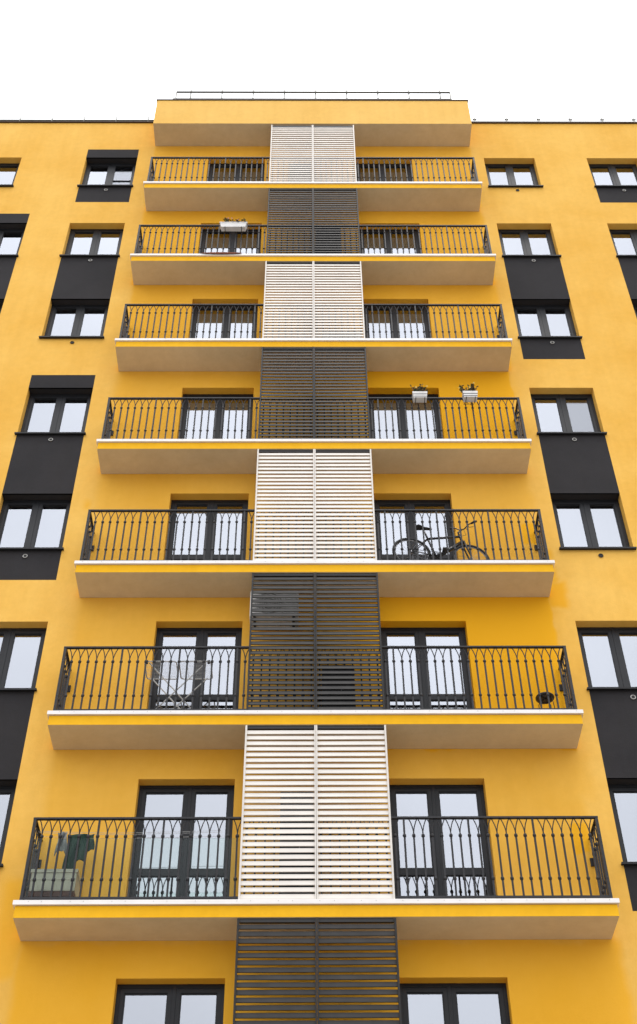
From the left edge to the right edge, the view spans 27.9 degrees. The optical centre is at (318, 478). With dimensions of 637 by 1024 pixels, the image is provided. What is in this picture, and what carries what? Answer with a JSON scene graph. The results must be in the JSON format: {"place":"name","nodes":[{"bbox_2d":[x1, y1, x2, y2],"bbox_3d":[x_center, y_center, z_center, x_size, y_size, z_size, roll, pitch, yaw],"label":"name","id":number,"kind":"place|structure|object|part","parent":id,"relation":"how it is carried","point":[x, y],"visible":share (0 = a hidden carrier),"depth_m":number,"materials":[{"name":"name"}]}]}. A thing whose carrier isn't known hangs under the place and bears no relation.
{"place":"outdoors","nodes":[
{"label":"outdoors","id":0,"kind":"place"},
{"bbox_2d":[28,891,75,896],"bbox_3d":[-3.526,5.649,16.933,0.600,0.240,0.340,0,-47,0],"label":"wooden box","id":1,"kind":"object","parent":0,"point":[54,893],"visible":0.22,"depth_m":16.88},
{"bbox_2d":[29,869,80,896],"bbox_3d":[-3.528,5.456,17.137,0.630,0.309,0.370,0,-47,0],"label":"storage crate","id":2,"kind":"object","parent":1,"relation":"on","point":[58,881],"visible":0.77,"depth_m":17.04,"materials":[{"name":"white plastic"}]},
{"bbox_2d":[279,792,313,893],"bbox_3d":[-0.301,5.135,17.512,0.460,1.750,0.422,0,-47,0],"label":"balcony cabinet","id":3,"kind":"object","parent":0,"point":[296,840],"visible":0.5,"depth_m":17.45,"materials":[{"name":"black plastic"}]},
{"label":"cabinet door","id":4,"kind":"part","parent":3,"relation":"part of","materials":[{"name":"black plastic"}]},
{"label":"cabinet door","id":5,"kind":"part","parent":3,"relation":"part of","materials":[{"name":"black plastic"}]},
{"bbox_2d":[290,164,309,174],"bbox_3d":[-0.434,-7.027,30.405,0.500,1.200,0.422,0,-47,0],"label":"balcony cabinet","id":6,"kind":"object","parent":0,"point":[300,170],"visible":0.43,"depth_m":30.45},
{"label":"cabinet door","id":7,"kind":"part","parent":6,"relation":"part of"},
{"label":"cabinet door","id":8,"kind":"part","parent":6,"relation":"part of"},
{"bbox_2d":[0,0,636,120],"label":"sky","id":9,"kind":"structure","parent":0,"point":[516,60],"materials":[{"name":"white"}]},
{"bbox_2d":[315,231,341,250],"bbox_3d":[0.218,-5.021,28.282,0.570,1.350,0.422,0,-47,0],"label":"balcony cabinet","id":10,"kind":"object","parent":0,"point":[328,240],"visible":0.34,"depth_m":28.25,"materials":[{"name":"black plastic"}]},
{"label":"cabinet door","id":11,"kind":"part","parent":10,"relation":"part of","materials":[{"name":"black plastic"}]},
{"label":"cabinet door","id":12,"kind":"part","parent":10,"relation":"part of","materials":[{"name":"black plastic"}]},
{"bbox_2d":[322,665,355,706],"bbox_3d":[0.304,3.333,19.426,0.500,1.000,0.422,0,-47,0],"label":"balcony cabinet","id":13,"kind":"object","parent":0,"point":[337,684],"visible":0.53,"depth_m":19.40,"materials":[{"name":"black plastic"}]},
{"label":"cabinet door","id":14,"kind":"part","parent":13,"relation":"part of","materials":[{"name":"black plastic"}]},
{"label":"cabinet door","id":15,"kind":"part","parent":13,"relation":"part of","materials":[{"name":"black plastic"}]},
{"bbox_2d":[535,692,554,707],"bbox_3d":[3.426,3.464,19.208,0.282,0.469,0.282,0,-47,0],"label":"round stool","id":16,"kind":"object","parent":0,"point":[544,699],"visible":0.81,"depth_m":19.33,"materials":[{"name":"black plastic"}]},
{"label":"ground","id":17,"kind":"structure","parent":0,"visible":0},
{"bbox_2d":[0,89,636,1023],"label":"apartment building","id":18,"kind":"structure","parent":17,"relation":"on","point":[196,447],"depth_m":21.31,"materials":[{"name":"yellow paint"}]},
{"bbox_2d":[0,786,15,866],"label":"window","id":19,"kind":"structure","parent":18,"relation":"in","point":[7,793],"depth_m":18.50,"materials":[{"name":"clear glass"}]},
{"bbox_2d":[0,163,19,186],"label":"window","id":20,"kind":"structure","parent":18,"relation":"in","point":[8,171],"depth_m":31.57,"materials":[{"name":"clear glass"}]},
{"bbox_2d":[0,229,24,256],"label":"window","id":21,"kind":"structure","parent":18,"relation":"in","point":[10,239],"depth_m":29.34,"materials":[{"name":"clear glass"}]},
{"bbox_2d":[0,628,46,691],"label":"window","id":22,"kind":"structure","parent":18,"relation":"in","point":[21,649],"depth_m":20.55,"materials":[{"name":"clear glass"}]},
{"bbox_2d":[0,500,70,550],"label":"window","id":23,"kind":"structure","parent":18,"relation":"in","point":[25,525],"depth_m":22.73,"materials":[{"name":"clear glass"}]},
{"bbox_2d":[14,394,91,434],"bbox_3d":[-5.069,-1.223,24.766,1.340,1.424,0.346,0,-47,0],"label":"window","id":24,"kind":"structure","parent":18,"relation":"in","point":[45,414],"depth_m":24.91,"materials":[{"name":"clear glass"}]},
{"bbox_2d":[39,305,108,338],"bbox_3d":[-5.086,-3.282,26.948,1.340,1.424,0.345,0,-47,0],"label":"window","id":25,"kind":"structure","parent":18,"relation":"in","point":[64,321],"depth_m":27.11,"materials":[{"name":"clear glass"}]},
{"bbox_2d":[59,229,123,256],"bbox_3d":[-5.104,-5.340,29.130,1.340,1.424,0.347,0,-47,0],"label":"window","id":26,"kind":"structure","parent":18,"relation":"in","point":[81,242],"depth_m":29.31,"materials":[{"name":"clear glass"}]},
{"bbox_2d":[77,163,135,186],"bbox_3d":[-5.121,-7.398,31.313,1.340,1.424,0.347,0,-47,0],"label":"window","id":27,"kind":"structure","parent":18,"relation":"in","point":[96,174],"depth_m":31.50,"materials":[{"name":"clear glass"}]},
{"bbox_2d":[44,831,217,838],"bbox_3d":[-2.597,4.923,17.708,2.530,0.039,0.144,0,-47,0],"label":"clothes line","id":28,"kind":"object","parent":18,"relation":"attached to","point":[138,832],"visible":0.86,"depth_m":17.68,"materials":[{"name":"fabric"}]},
{"bbox_2d":[54,832,67,855],"bbox_3d":[-3.517,4.994,17.524,0.171,0.353,0.077,0,-47,0],"label":"hanging cloth","id":29,"kind":"object","parent":28,"relation":"hanging from","point":[63,844],"visible":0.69,"depth_m":17.50,"materials":[{"name":"grey fabric"}]},
{"bbox_2d":[62,834,94,868],"bbox_3d":[-3.268,5.110,17.452,0.409,0.603,0.080,0,-47,0],"label":"hanging garment","id":30,"kind":"object","parent":28,"relation":"hanging from","point":[81,850],"visible":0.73,"depth_m":17.51,"materials":[{"name":"green fabric"}]},
{"bbox_2d":[113,984,224,1023],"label":"balcony door","id":31,"kind":"structure","parent":18,"relation":"in","point":[135,1003],"depth_m":16.45,"materials":[{"name":"clear glass"}]},
{"bbox_2d":[144,660,212,708],"bbox_3d":[-2.156,3.304,19.412,1.037,1.042,0.459,0,-47,0],"label":"drying rack","id":32,"kind":"object","parent":18,"relation":"on","point":[196,676],"visible":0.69,"depth_m":19.70,"materials":[{"name":"metal"}]},
{"bbox_2d":[129,785,234,896],"bbox_3d":[-1.917,5.297,18.001,1.405,2.250,0.070,0,-47,0],"label":"balcony door","id":33,"kind":"structure","parent":18,"relation":"in","point":[153,800],"depth_m":18.19,"materials":[{"name":"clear glass"}]},
{"bbox_2d":[150,628,241,708],"bbox_3d":[-1.934,3.239,20.183,1.405,2.250,0.070,0,-47,0],"label":"balcony door","id":34,"kind":"structure","parent":18,"relation":"in","point":[164,636],"depth_m":20.45,"materials":[{"name":"clear glass"}]},
{"bbox_2d":[166,500,247,559],"bbox_3d":[-1.952,1.180,22.366,1.405,2.250,0.070,0,-47,0],"label":"balcony door","id":35,"kind":"structure","parent":18,"relation":"in","point":[175,504],"depth_m":22.64,"materials":[{"name":"clear glass"}]},
{"bbox_2d":[180,394,253,438],"bbox_3d":[-1.969,-0.878,24.548,1.405,2.250,0.070,0,-47,0],"label":"balcony door","id":36,"kind":"structure","parent":18,"relation":"in","point":[246,405],"depth_m":24.87,"materials":[{"name":"clear glass"}]},
{"bbox_2d":[201,252,240,253],"bbox_3d":[-2.087,-4.752,27.573,0.890,0.067,0.283,0,-47,0],"label":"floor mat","id":37,"kind":"object","parent":18,"relation":"on","point":[221,253],"visible":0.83,"depth_m":27.48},
{"bbox_2d":[191,306,257,337],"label":"balcony door","id":38,"kind":"structure","parent":18,"relation":"in","point":[214,315],"depth_m":27.13,"materials":[{"name":"clear glass"}]},
{"bbox_2d":[200,229,261,253],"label":"balcony door","id":39,"kind":"structure","parent":18,"relation":"in","point":[244,235],"depth_m":29.39,"materials":[{"name":"black glass"}]},
{"bbox_2d":[219,217,247,231],"bbox_3d":[-1.878,-5.643,28.355,0.616,0.429,0.268,0,-47,0],"label":"flower box","id":40,"kind":"object","parent":18,"relation":"hanging from","point":[232,225],"visible":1,"depth_m":28.22,"materials":[{"name":"plastic"}]},
{"bbox_2d":[208,164,264,180],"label":"balcony door","id":41,"kind":"structure","parent":18,"relation":"in","point":[259,168],"depth_m":31.64,"materials":[{"name":"black glass"}]},
{"bbox_2d":[250,593,298,626],"bbox_3d":[-0.711,2.112,20.657,0.780,0.570,0.320,0,-47,0],"label":"air conditioner","id":42,"kind":"object","parent":18,"relation":"attached to","point":[274,612],"visible":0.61,"depth_m":20.51,"materials":[{"name":"white metal"}]},
{"bbox_2d":[322,331,360,337],"bbox_3d":[0.462,-2.703,25.857,0.780,0.570,0.320,0,-47,0],"label":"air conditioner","id":43,"kind":"object","parent":18,"relation":"on","point":[340,334],"visible":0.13,"depth_m":25.88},
{"bbox_2d":[356,164,411,181],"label":"balcony door","id":44,"kind":"structure","parent":18,"relation":"in","point":[371,169],"depth_m":31.65,"materials":[{"name":"black glass"}]},
{"bbox_2d":[359,229,420,253],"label":"balcony door","id":45,"kind":"structure","parent":18,"relation":"in","point":[370,236],"depth_m":29.41,"materials":[{"name":"black glass"}]},
{"bbox_2d":[364,306,429,337],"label":"balcony door","id":46,"kind":"structure","parent":18,"relation":"in","point":[369,316],"depth_m":27.17,"materials":[{"name":"clear glass"}]},
{"bbox_2d":[368,394,441,438],"bbox_3d":[1.673,-0.881,24.575,1.400,2.250,0.070,0,-47,0],"label":"balcony door","id":47,"kind":"structure","parent":18,"relation":"in","point":[381,405],"depth_m":24.87,"materials":[{"name":"clear glass"}]},
{"bbox_2d":[374,500,453,559],"bbox_3d":[1.691,1.178,22.393,1.400,2.250,0.070,0,-47,0],"label":"balcony door","id":48,"kind":"structure","parent":18,"relation":"in","point":[378,504],"depth_m":22.75,"materials":[{"name":"clear glass"}]},
{"bbox_2d":[410,384,427,404],"bbox_3d":[1.903,-1.573,24.077,0.358,0.555,0.253,0,-47,0],"label":"flower box","id":49,"kind":"object","parent":18,"relation":"hanging from","point":[419,394],"visible":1,"depth_m":23.98,"materials":[{"name":"plastic"}]},
{"bbox_2d":[381,627,471,707],"bbox_3d":[1.708,3.236,20.211,1.400,2.250,0.070,0,-47,0],"label":"balcony door","id":50,"kind":"structure","parent":18,"relation":"in","point":[428,636],"depth_m":20.45,"materials":[{"name":"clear glass"}]},
{"bbox_2d":[392,520,489,559],"bbox_3d":[2.055,1.135,21.566,1.680,1.106,0.313,3,-47,-3],"label":"bicycle","id":51,"kind":"object","parent":18,"relation":"on","point":[444,550],"visible":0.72,"depth_m":21.54,"materials":[{"name":"paint"}]},
{"bbox_2d":[389,785,493,895],"bbox_3d":[1.726,5.295,18.028,1.400,2.250,0.070,0,-47,0],"label":"balcony door","id":52,"kind":"structure","parent":18,"relation":"in","point":[405,800],"depth_m":18.21,"materials":[{"name":"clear glass"}]},
{"bbox_2d":[400,983,510,1023],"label":"balcony door","id":53,"kind":"structure","parent":18,"relation":"in","point":[421,1003],"depth_m":16.48,"materials":[{"name":"clear glass"}]},
{"bbox_2d":[459,382,479,404],"bbox_3d":[2.831,-1.597,24.094,0.403,0.552,0.273,0,-47,0],"label":"flower box","id":54,"kind":"object","parent":18,"relation":"hanging from","point":[470,394],"visible":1,"depth_m":24.01,"materials":[{"name":"plastic"}]},
{"bbox_2d":[485,164,543,187],"bbox_3d":[4.738,-7.404,31.386,1.330,1.424,0.347,0,-47,0],"label":"window","id":55,"kind":"structure","parent":18,"relation":"in","point":[499,175],"depth_m":31.57,"materials":[{"name":"clear glass"}]},
{"bbox_2d":[498,229,561,257],"bbox_3d":[4.756,-5.346,29.204,1.330,1.424,0.346,0,-47,0],"label":"window","id":56,"kind":"structure","parent":18,"relation":"in","point":[514,242],"depth_m":29.39,"materials":[{"name":"clear glass"}]},
{"bbox_2d":[513,305,581,338],"bbox_3d":[4.773,-3.287,27.022,1.330,1.424,0.347,0,-47,0],"label":"window","id":57,"kind":"structure","parent":18,"relation":"in","point":[532,321],"depth_m":27.18,"materials":[{"name":"clear glass"}]},
{"bbox_2d":[530,394,606,434],"bbox_3d":[4.791,-1.229,24.839,1.330,1.424,0.347,0,-47,0],"label":"window","id":58,"kind":"structure","parent":18,"relation":"in","point":[555,414],"depth_m":24.98,"materials":[{"name":"clear glass"}]},
{"bbox_2d":[551,500,636,549],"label":"window","id":59,"kind":"structure","parent":18,"relation":"in","point":[581,524],"depth_m":22.78,"materials":[{"name":"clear glass"}]},
{"bbox_2d":[577,627,636,689],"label":"window","id":60,"kind":"structure","parent":18,"relation":"in","point":[609,654],"depth_m":20.62,"materials":[{"name":"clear glass"}]},
{"bbox_2d":[588,164,636,187],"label":"window","id":61,"kind":"structure","parent":18,"relation":"in","point":[604,175],"depth_m":31.61,"materials":[{"name":"clear glass"}]},
{"bbox_2d":[608,784,636,864],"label":"window","id":62,"kind":"structure","parent":18,"relation":"in","point":[623,797],"depth_m":18.48,"materials":[{"name":"clear glass"}]},
{"bbox_2d":[609,230,636,257],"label":"window","id":63,"kind":"structure","parent":18,"relation":"in","point":[624,241],"depth_m":29.42,"materials":[{"name":"clear glass"}]},
{"bbox_2d":[633,305,636,317],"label":"window","id":64,"kind":"structure","parent":18,"relation":"in","point":[634,306],"depth_m":27.51,"materials":[{"name":"black glass"}]}
]}

